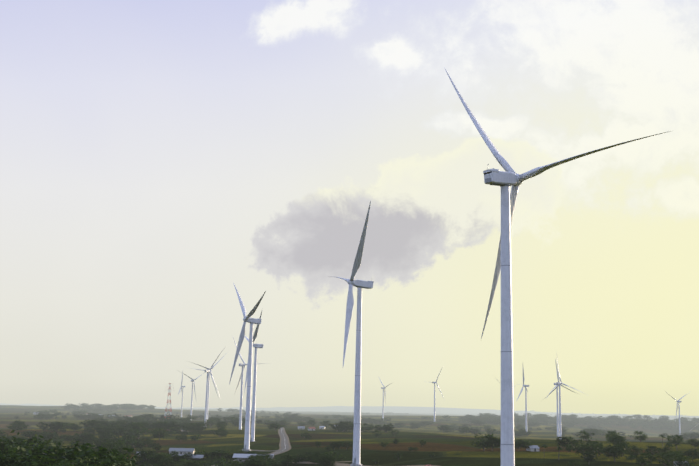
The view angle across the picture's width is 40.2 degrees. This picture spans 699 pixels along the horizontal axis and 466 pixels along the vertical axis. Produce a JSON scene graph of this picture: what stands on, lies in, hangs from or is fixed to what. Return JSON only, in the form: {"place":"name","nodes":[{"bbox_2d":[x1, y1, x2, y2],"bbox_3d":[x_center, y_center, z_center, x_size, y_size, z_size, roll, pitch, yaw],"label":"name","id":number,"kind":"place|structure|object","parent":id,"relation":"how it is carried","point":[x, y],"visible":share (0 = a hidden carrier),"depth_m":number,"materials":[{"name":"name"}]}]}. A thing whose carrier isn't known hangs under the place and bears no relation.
{"place":"outdoors","nodes":[
{"label":"outdoors","id":0,"kind":"place"},
{"bbox_2d":[211,427,290,465],"bbox_3d":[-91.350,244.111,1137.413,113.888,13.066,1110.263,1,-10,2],"label":"road","id":1,"kind":"structure","parent":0,"point":[284,445],"depth_m":841.92,"materials":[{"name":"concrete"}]},
{"bbox_2d":[0,403,698,465],"bbox_3d":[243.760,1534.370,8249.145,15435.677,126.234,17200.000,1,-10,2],"label":"terrain","id":2,"kind":"structure","parent":0,"point":[454,448],"depth_m":1087.28,"materials":[{"name":"green plant"}]},
{"bbox_2d":[0,450,32,465],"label":"tree","id":3,"kind":"object","parent":2,"relation":"on","point":[7,458],"visible":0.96,"depth_m":322.94,"materials":[{"name":"green plant"}]},
{"bbox_2d":[6,422,27,431],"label":"tree","id":4,"kind":"object","parent":2,"relation":"on","point":[18,428],"visible":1,"depth_m":1155.60,"materials":[{"name":"green plant"}]},
{"bbox_2d":[9,420,28,428],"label":"tree","id":5,"kind":"object","parent":2,"relation":"on","point":[21,423],"visible":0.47,"depth_m":1192.55,"materials":[{"name":"green plant"}]},
{"bbox_2d":[0,441,44,453],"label":"tree","id":6,"kind":"object","parent":2,"relation":"on","point":[21,444],"visible":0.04,"depth_m":432.17,"materials":[{"name":"green plant"}]},
{"bbox_2d":[0,430,47,451],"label":"tree","id":7,"kind":"object","parent":2,"relation":"on","point":[33,439],"visible":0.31,"depth_m":479.90,"materials":[{"name":"green plant"}]},
{"bbox_2d":[2,435,53,448],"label":"tree","id":8,"kind":"object","parent":2,"relation":"on","point":[35,444],"visible":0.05,"depth_m":516.77,"materials":[{"name":"green plant"}]},
{"bbox_2d":[4,439,56,453],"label":"tree","id":9,"kind":"object","parent":2,"relation":"on","point":[15,446],"visible":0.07,"depth_m":466.19,"materials":[{"name":"green plant"}]},
{"bbox_2d":[3,443,61,456],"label":"tree","id":10,"kind":"object","parent":2,"relation":"on","point":[15,453],"visible":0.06,"depth_m":403.73,"materials":[{"name":"green plant"}]},
{"bbox_2d":[8,447,67,461],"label":"tree","id":11,"kind":"object","parent":2,"relation":"on","point":[30,451],"visible":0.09,"depth_m":358.26,"materials":[{"name":"green plant"}]},
{"bbox_2d":[36,421,47,428],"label":"tree","id":12,"kind":"object","parent":2,"relation":"on","point":[42,425],"visible":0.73,"depth_m":1228.36,"materials":[{"name":"green plant"}]},
{"bbox_2d":[12,450,75,465],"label":"tree","id":13,"kind":"object","parent":2,"relation":"on","point":[31,461],"visible":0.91,"depth_m":319.62,"materials":[{"name":"green plant"}]},
{"bbox_2d":[20,439,88,456],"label":"tree","id":14,"kind":"object","parent":2,"relation":"on","point":[59,443],"visible":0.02,"depth_m":379.68,"materials":[{"name":"green plant"}]},
{"bbox_2d":[17,446,95,465],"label":"tree","id":15,"kind":"object","parent":2,"relation":"on","point":[59,453],"visible":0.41,"depth_m":334.02,"materials":[{"name":"green plant"}]},
{"bbox_2d":[45,421,69,430],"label":"tree","id":16,"kind":"object","parent":2,"relation":"on","point":[52,424],"visible":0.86,"depth_m":1175.72,"materials":[{"name":"green plant"}]},
{"bbox_2d":[53,423,72,431],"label":"tree","id":17,"kind":"object","parent":2,"relation":"on","point":[62,426],"visible":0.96,"depth_m":1170.01,"materials":[{"name":"green plant"}]},
{"bbox_2d":[34,442,106,455],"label":"tree","id":18,"kind":"object","parent":2,"relation":"on","point":[41,449],"visible":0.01,"depth_m":377.20,"materials":[{"name":"green plant"}]},
{"bbox_2d":[51,458,98,465],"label":"tree","id":19,"kind":"object","parent":2,"relation":"on","point":[80,464],"visible":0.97,"depth_m":320.10,"materials":[{"name":"green plant"}]},
{"bbox_2d":[63,440,96,450],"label":"tree","id":20,"kind":"object","parent":2,"relation":"on","point":[76,446],"visible":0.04,"depth_m":485.73,"materials":[{"name":"green plant"}]},
{"bbox_2d":[54,441,121,463],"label":"tree","id":21,"kind":"object","parent":2,"relation":"on","point":[114,452],"visible":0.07,"depth_m":365.99,"materials":[{"name":"green plant"}]},
{"bbox_2d":[80,419,100,427],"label":"tree","id":22,"kind":"object","parent":2,"relation":"on","point":[88,423],"visible":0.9,"depth_m":1218.15,"materials":[{"name":"green plant"}]},
{"bbox_2d":[61,445,130,464],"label":"tree","id":23,"kind":"object","parent":2,"relation":"on","point":[85,453],"visible":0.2,"depth_m":346.16,"materials":[{"name":"green plant"}]},
{"bbox_2d":[64,443,136,465],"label":"tree","id":24,"kind":"object","parent":2,"relation":"on","point":[108,452],"visible":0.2,"depth_m":360.10,"materials":[{"name":"green plant"}]},
{"bbox_2d":[58,452,145,465],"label":"tree","id":25,"kind":"object","parent":2,"relation":"on","point":[106,460],"visible":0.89,"depth_m":328.47,"materials":[{"name":"green plant"}]},
{"bbox_2d":[104,439,130,450],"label":"tree","id":26,"kind":"object","parent":2,"relation":"on","point":[121,443],"visible":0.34,"depth_m":704.17,"materials":[{"name":"green plant"}]},
{"bbox_2d":[113,445,137,457],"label":"tree","id":27,"kind":"object","parent":2,"relation":"on","point":[119,447],"visible":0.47,"depth_m":680.88,"materials":[{"name":"green plant"}]},
{"bbox_2d":[124,428,151,438],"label":"tree","id":28,"kind":"object","parent":2,"relation":"on","point":[131,432],"visible":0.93,"depth_m":1049.06,"materials":[{"name":"green plant"}]},
{"bbox_2d":[129,455,147,465],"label":"tree","id":29,"kind":"object","parent":2,"relation":"on","point":[138,462],"visible":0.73,"depth_m":634.26,"materials":[{"name":"green plant"}]},
{"bbox_2d":[134,450,151,459],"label":"tree","id":30,"kind":"object","parent":2,"relation":"on","point":[147,452],"visible":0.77,"depth_m":655.84,"materials":[{"name":"green plant"}]},
{"bbox_2d":[139,450,155,461],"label":"tree","id":31,"kind":"object","parent":2,"relation":"on","point":[145,453],"visible":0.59,"depth_m":656.42,"materials":[{"name":"green plant"}]},
{"bbox_2d":[146,439,158,448],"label":"tree","id":32,"kind":"object","parent":2,"relation":"on","point":[149,444],"visible":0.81,"depth_m":881.93,"materials":[{"name":"green plant"}]},
{"bbox_2d":[145,451,171,462],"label":"tree","id":33,"kind":"object","parent":2,"relation":"on","point":[153,458],"visible":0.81,"depth_m":633.23,"materials":[{"name":"green plant"}]},
{"bbox_2d":[150,428,171,439],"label":"tree","id":34,"kind":"object","parent":2,"relation":"on","point":[162,430],"visible":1,"depth_m":1006.64,"materials":[{"name":"green plant"}]},
{"bbox_2d":[157,421,180,430],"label":"tree","id":35,"kind":"object","parent":2,"relation":"on","point":[164,424],"visible":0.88,"depth_m":1202.21,"materials":[{"name":"green plant"}]},
{"bbox_2d":[164,383,173,418],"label":"pylon lattice","id":36,"kind":"object","parent":2,"relation":"on","point":[170,390],"visible":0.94,"depth_m":1692.70,"materials":[{"name":"red paint"}]},
{"bbox_2d":[144,454,203,459],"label":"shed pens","id":37,"kind":"object","parent":2,"relation":"on","point":[196,456],"visible":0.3,"depth_m":674.49,"materials":[{"name":"beige paint"}]},
{"bbox_2d":[170,451,179,459],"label":"tree","id":38,"kind":"object","parent":2,"relation":"on","point":[173,454],"visible":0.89,"depth_m":666.12,"materials":[{"name":"green plant"}]},
{"bbox_2d":[178,372,184,416],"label":"turbine","id":39,"kind":"object","parent":2,"relation":"on","point":[181,388],"visible":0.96,"depth_m":2803.09,"materials":[{"name":"paint"}]},
{"bbox_2d":[175,435,187,440],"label":"tree","id":40,"kind":"object","parent":2,"relation":"on","point":[183,437],"visible":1,"depth_m":975.57,"materials":[{"name":"green plant"}]},
{"bbox_2d":[169,448,194,453],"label":"building","id":41,"kind":"structure","parent":2,"relation":"on","point":[184,450],"depth_m":722.54,"materials":[{"name":"beige paint"}]},
{"bbox_2d":[179,459,200,465],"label":"tree","id":42,"kind":"object","parent":2,"relation":"on","point":[191,463],"visible":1,"depth_m":594.80,"materials":[{"name":"green plant"}]},
{"bbox_2d":[179,371,204,416],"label":"turbine","id":43,"kind":"object","parent":2,"relation":"on","point":[192,380],"visible":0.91,"depth_m":2172.98,"materials":[{"name":"paint"}]},
{"bbox_2d":[190,434,205,440],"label":"tree","id":44,"kind":"object","parent":2,"relation":"on","point":[194,437],"visible":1,"depth_m":979.00,"materials":[{"name":"green plant"}]},
{"bbox_2d":[193,423,207,431],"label":"tree","id":45,"kind":"object","parent":2,"relation":"on","point":[200,426],"visible":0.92,"depth_m":1202.20,"materials":[{"name":"green plant"}]},
{"bbox_2d":[188,349,223,422],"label":"turbine","id":46,"kind":"object","parent":2,"relation":"on","point":[207,371],"visible":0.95,"depth_m":1554.70,"materials":[{"name":"paint"}]},
{"bbox_2d":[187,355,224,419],"bbox_3d":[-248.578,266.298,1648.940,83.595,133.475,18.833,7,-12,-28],"label":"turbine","id":47,"kind":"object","parent":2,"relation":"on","point":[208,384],"visible":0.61,"depth_m":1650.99,"materials":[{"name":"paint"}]},
{"bbox_2d":[203,419,218,427],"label":"tree","id":48,"kind":"object","parent":2,"relation":"on","point":[209,422],"visible":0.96,"depth_m":1517.05,"materials":[{"name":"green plant"}]},
{"bbox_2d":[211,428,227,436],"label":"tree","id":49,"kind":"object","parent":2,"relation":"on","point":[219,430],"visible":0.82,"depth_m":1061.50,"materials":[{"name":"green plant"}]},
{"bbox_2d":[208,457,231,465],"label":"tree","id":50,"kind":"object","parent":2,"relation":"on","point":[216,461],"visible":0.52,"depth_m":601.56,"materials":[{"name":"green plant"}]},
{"bbox_2d":[216,462,242,465],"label":"tree","id":51,"kind":"object","parent":2,"relation":"on","point":[237,464],"visible":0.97,"depth_m":588.09,"materials":[{"name":"green plant"}]},
{"bbox_2d":[219,458,241,465],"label":"tree","id":52,"kind":"object","parent":2,"relation":"on","point":[221,462],"visible":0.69,"depth_m":593.01,"materials":[{"name":"green plant"}]},
{"bbox_2d":[227,418,244,426],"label":"tree","id":53,"kind":"object","parent":2,"relation":"on","point":[235,421],"visible":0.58,"depth_m":1594.27,"materials":[{"name":"green plant"}]},
{"bbox_2d":[233,338,246,429],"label":"turbine","id":54,"kind":"object","parent":2,"relation":"on","point":[241,397],"visible":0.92,"depth_m":1382.74,"materials":[{"name":"paint"}]},
{"bbox_2d":[229,283,265,451],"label":"turbine","id":55,"kind":"object","parent":2,"relation":"on","point":[251,321],"visible":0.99,"depth_m":714.98,"materials":[{"name":"paint"}]},
{"bbox_2d":[232,454,274,460],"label":"building","id":56,"kind":"structure","parent":2,"relation":"on","point":[243,457],"depth_m":660.08,"materials":[{"name":"beige paint"}]},
{"bbox_2d":[244,308,263,441],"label":"turbine","id":57,"kind":"object","parent":2,"relation":"on","point":[256,346],"visible":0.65,"depth_m":960.08,"materials":[{"name":"paint"}]},
{"bbox_2d":[242,457,274,465],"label":"tree","id":58,"kind":"object","parent":2,"relation":"on","point":[252,461],"visible":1,"depth_m":581.30,"materials":[{"name":"green plant"}]},
{"bbox_2d":[261,457,279,464],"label":"tree","id":59,"kind":"object","parent":2,"relation":"on","point":[272,461],"visible":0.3,"depth_m":611.84,"materials":[{"name":"green plant"}]},
{"bbox_2d":[264,419,280,424],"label":"tree","id":60,"kind":"object","parent":2,"relation":"on","point":[268,422],"visible":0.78,"depth_m":1656.11,"materials":[{"name":"green plant"}]},
{"bbox_2d":[267,423,285,430],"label":"tree","id":61,"kind":"object","parent":2,"relation":"on","point":[272,426],"visible":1,"depth_m":1211.01,"materials":[{"name":"green plant"}]},
{"bbox_2d":[279,454,295,465],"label":"tree","id":62,"kind":"object","parent":2,"relation":"on","point":[289,458],"visible":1,"depth_m":609.98,"materials":[{"name":"green plant"}]},
{"bbox_2d":[292,453,304,463],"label":"tree","id":63,"kind":"object","parent":2,"relation":"on","point":[300,459],"visible":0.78,"depth_m":625.81,"materials":[{"name":"green plant"}]},
{"bbox_2d":[319,421,330,426],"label":"tree","id":64,"kind":"object","parent":2,"relation":"on","point":[325,423],"visible":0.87,"depth_m":1638.36,"materials":[{"name":"green plant"}]},
{"bbox_2d":[317,455,335,465],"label":"tree","id":65,"kind":"object","parent":2,"relation":"on","point":[327,460],"visible":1,"depth_m":582.17,"materials":[{"name":"green plant"}]},
{"bbox_2d":[326,423,346,431],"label":"tree","id":66,"kind":"object","parent":2,"relation":"on","point":[334,427],"visible":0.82,"depth_m":1217.73,"materials":[{"name":"green plant"}]},
{"bbox_2d":[330,201,373,465],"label":"turbine","id":67,"kind":"object","parent":2,"relation":"on","point":[358,284],"visible":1,"depth_m":505.71,"materials":[{"name":"paint"}]},
{"bbox_2d":[352,424,374,431],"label":"tree","id":68,"kind":"object","parent":2,"relation":"on","point":[364,428],"visible":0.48,"depth_m":1210.58,"materials":[{"name":"green plant"}]},
{"bbox_2d":[299,461,436,465],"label":"dirt road","id":69,"kind":"structure","parent":2,"relation":"on","point":[340,464],"depth_m":611.53,"materials":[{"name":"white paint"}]},
{"bbox_2d":[379,378,389,418],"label":"turbine","id":70,"kind":"object","parent":2,"relation":"on","point":[383,388],"visible":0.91,"depth_m":2651.07,"materials":[{"name":"paint"}]},
{"bbox_2d":[375,423,395,432],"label":"tree","id":71,"kind":"object","parent":2,"relation":"on","point":[387,428],"visible":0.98,"depth_m":1195.29,"materials":[{"name":"green plant"}]},
{"bbox_2d":[424,365,443,421],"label":"turbine","id":72,"kind":"object","parent":2,"relation":"on","point":[434,394],"visible":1,"depth_m":2378.33,"materials":[{"name":"paint"}]},
{"bbox_2d":[458,426,470,433],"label":"tree","id":73,"kind":"object","parent":2,"relation":"on","point":[466,429],"visible":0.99,"depth_m":1632.44,"materials":[{"name":"green plant"}]},
{"bbox_2d":[470,433,500,450],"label":"tree","id":74,"kind":"object","parent":2,"relation":"on","point":[483,444],"visible":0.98,"depth_m":682.49,"materials":[{"name":"green plant"}]},
{"bbox_2d":[484,428,496,434],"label":"tree","id":75,"kind":"object","parent":2,"relation":"on","point":[490,432],"visible":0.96,"depth_m":1611.83,"materials":[{"name":"green plant"}]},
{"bbox_2d":[485,435,500,450],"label":"tree","id":76,"kind":"object","parent":2,"relation":"on","point":[491,444],"visible":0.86,"depth_m":682.19,"materials":[{"name":"green plant"}]},
{"bbox_2d":[515,439,524,450],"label":"tree","id":77,"kind":"object","parent":2,"relation":"on","point":[519,445],"visible":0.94,"depth_m":680.65,"materials":[{"name":"green plant"}]},
{"bbox_2d":[517,370,529,430],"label":"turbine","id":78,"kind":"object","parent":2,"relation":"on","point":[526,386],"visible":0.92,"depth_m":1956.74,"materials":[{"name":"paint"}]},
{"bbox_2d":[520,440,531,448],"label":"tree","id":79,"kind":"object","parent":2,"relation":"on","point":[526,443],"visible":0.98,"depth_m":679.83,"materials":[{"name":"green plant"}]},
{"bbox_2d":[526,445,539,450],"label":"house","id":80,"kind":"structure","parent":2,"relation":"on","point":[533,448],"depth_m":677.33,"materials":[{"name":"beige paint"}]},
{"bbox_2d":[444,67,670,465],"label":"turbine","id":81,"kind":"object","parent":2,"relation":"on","point":[507,179],"visible":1,"depth_m":267.18,"materials":[{"name":"paint"}]},
{"bbox_2d":[555,435,569,448],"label":"tree","id":82,"kind":"object","parent":2,"relation":"on","point":[561,442],"visible":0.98,"depth_m":693.56,"materials":[{"name":"green plant"}]},
{"bbox_2d":[547,359,579,436],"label":"turbine","id":83,"kind":"object","parent":2,"relation":"on","point":[557,401],"visible":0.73,"depth_m":1744.76,"materials":[{"name":"paint"}]},
{"bbox_2d":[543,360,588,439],"bbox_3d":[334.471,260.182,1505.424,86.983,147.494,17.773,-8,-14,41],"label":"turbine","id":84,"kind":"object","parent":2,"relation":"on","point":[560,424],"visible":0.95,"depth_m":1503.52,"materials":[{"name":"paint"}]},
{"bbox_2d":[565,436,582,445],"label":"tree","id":85,"kind":"object","parent":2,"relation":"on","point":[571,442],"visible":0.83,"depth_m":695.78,"materials":[{"name":"green plant"}]},
{"bbox_2d":[565,443,601,456],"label":"tree","id":86,"kind":"object","parent":2,"relation":"on","point":[582,448],"visible":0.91,"depth_m":618.34,"materials":[{"name":"green plant"}]},
{"bbox_2d":[577,431,594,439],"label":"tree","id":87,"kind":"object","parent":2,"relation":"on","point":[586,435],"visible":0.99,"depth_m":802.07,"materials":[{"name":"green plant"}]},
{"bbox_2d":[580,451,595,463],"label":"tree","id":88,"kind":"object","parent":2,"relation":"on","point":[588,458],"visible":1,"depth_m":569.63,"materials":[{"name":"green plant"}]},
{"bbox_2d":[591,441,606,455],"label":"tree","id":89,"kind":"object","parent":2,"relation":"on","point":[598,444],"visible":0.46,"depth_m":635.23,"materials":[{"name":"green plant"}]},
{"bbox_2d":[605,433,619,442],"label":"tree","id":90,"kind":"object","parent":2,"relation":"on","point":[609,435],"visible":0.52,"depth_m":730.05,"materials":[{"name":"green plant"}]},
{"bbox_2d":[600,444,629,461],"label":"tree","id":91,"kind":"object","parent":2,"relation":"on","point":[617,449],"visible":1,"depth_m":588.66,"materials":[{"name":"green plant"}]},
{"bbox_2d":[608,435,628,445],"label":"tree","id":92,"kind":"object","parent":2,"relation":"on","point":[616,439],"visible":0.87,"depth_m":696.88,"materials":[{"name":"green plant"}]},
{"bbox_2d":[613,442,631,455],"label":"tree","id":93,"kind":"object","parent":2,"relation":"on","point":[624,443],"visible":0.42,"depth_m":627.82,"materials":[{"name":"green plant"}]},
{"bbox_2d":[626,444,643,457],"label":"tree","id":94,"kind":"object","parent":2,"relation":"on","point":[635,448],"visible":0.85,"depth_m":612.40,"materials":[{"name":"green plant"}]},
{"bbox_2d":[633,430,648,441],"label":"tree","id":95,"kind":"object","parent":2,"relation":"on","point":[642,437],"visible":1,"depth_m":825.68,"materials":[{"name":"green plant"}]},
{"bbox_2d":[630,451,654,465],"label":"tree","id":96,"kind":"object","parent":2,"relation":"on","point":[639,459],"visible":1,"depth_m":540.13,"materials":[{"name":"green plant"}]},
{"bbox_2d":[645,444,660,453],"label":"tree","id":97,"kind":"object","parent":2,"relation":"on","point":[652,449],"visible":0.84,"depth_m":633.35,"materials":[{"name":"green plant"}]},
{"bbox_2d":[653,451,677,465],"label":"tree","id":98,"kind":"object","parent":2,"relation":"on","point":[664,457],"visible":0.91,"depth_m":539.88,"materials":[{"name":"green plant"}]},
{"bbox_2d":[658,446,674,458],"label":"tree","id":99,"kind":"object","parent":2,"relation":"on","point":[665,449],"visible":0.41,"depth_m":609.84,"materials":[{"name":"green plant"}]},
{"bbox_2d":[658,450,681,458],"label":"tree","id":100,"kind":"object","parent":2,"relation":"on","point":[673,453],"visible":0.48,"depth_m":583.27,"materials":[{"name":"green plant"}]},
{"bbox_2d":[666,435,685,447],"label":"tree","id":101,"kind":"object","parent":2,"relation":"on","point":[678,439],"visible":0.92,"depth_m":722.17,"materials":[{"name":"green plant"}]},
{"bbox_2d":[666,392,687,434],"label":"turbine","id":102,"kind":"object","parent":2,"relation":"on","point":[678,405],"visible":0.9,"depth_m":2287.41,"materials":[{"name":"paint"}]},
{"bbox_2d":[668,454,696,465],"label":"tree","id":103,"kind":"object","parent":2,"relation":"on","point":[679,462],"visible":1,"depth_m":504.12,"materials":[{"name":"green plant"}]},
{"bbox_2d":[680,448,698,460],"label":"tree","id":104,"kind":"object","parent":2,"relation":"on","point":[691,452],"visible":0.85,"depth_m":588.79,"materials":[{"name":"green plant"}]},
{"bbox_2d":[683,433,698,437],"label":"tree","id":105,"kind":"object","parent":2,"relation":"on","point":[690,436],"visible":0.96,"depth_m":1693.34,"materials":[{"name":"green plant"}]},
{"bbox_2d":[688,440,698,448],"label":"tree","id":106,"kind":"object","parent":2,"relation":"on","point":[693,443],"visible":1,"depth_m":710.00,"materials":[{"name":"green plant"}]},
{"bbox_2d":[0,0,698,415],"label":"sky","id":107,"kind":"structure","parent":0,"point":[158,157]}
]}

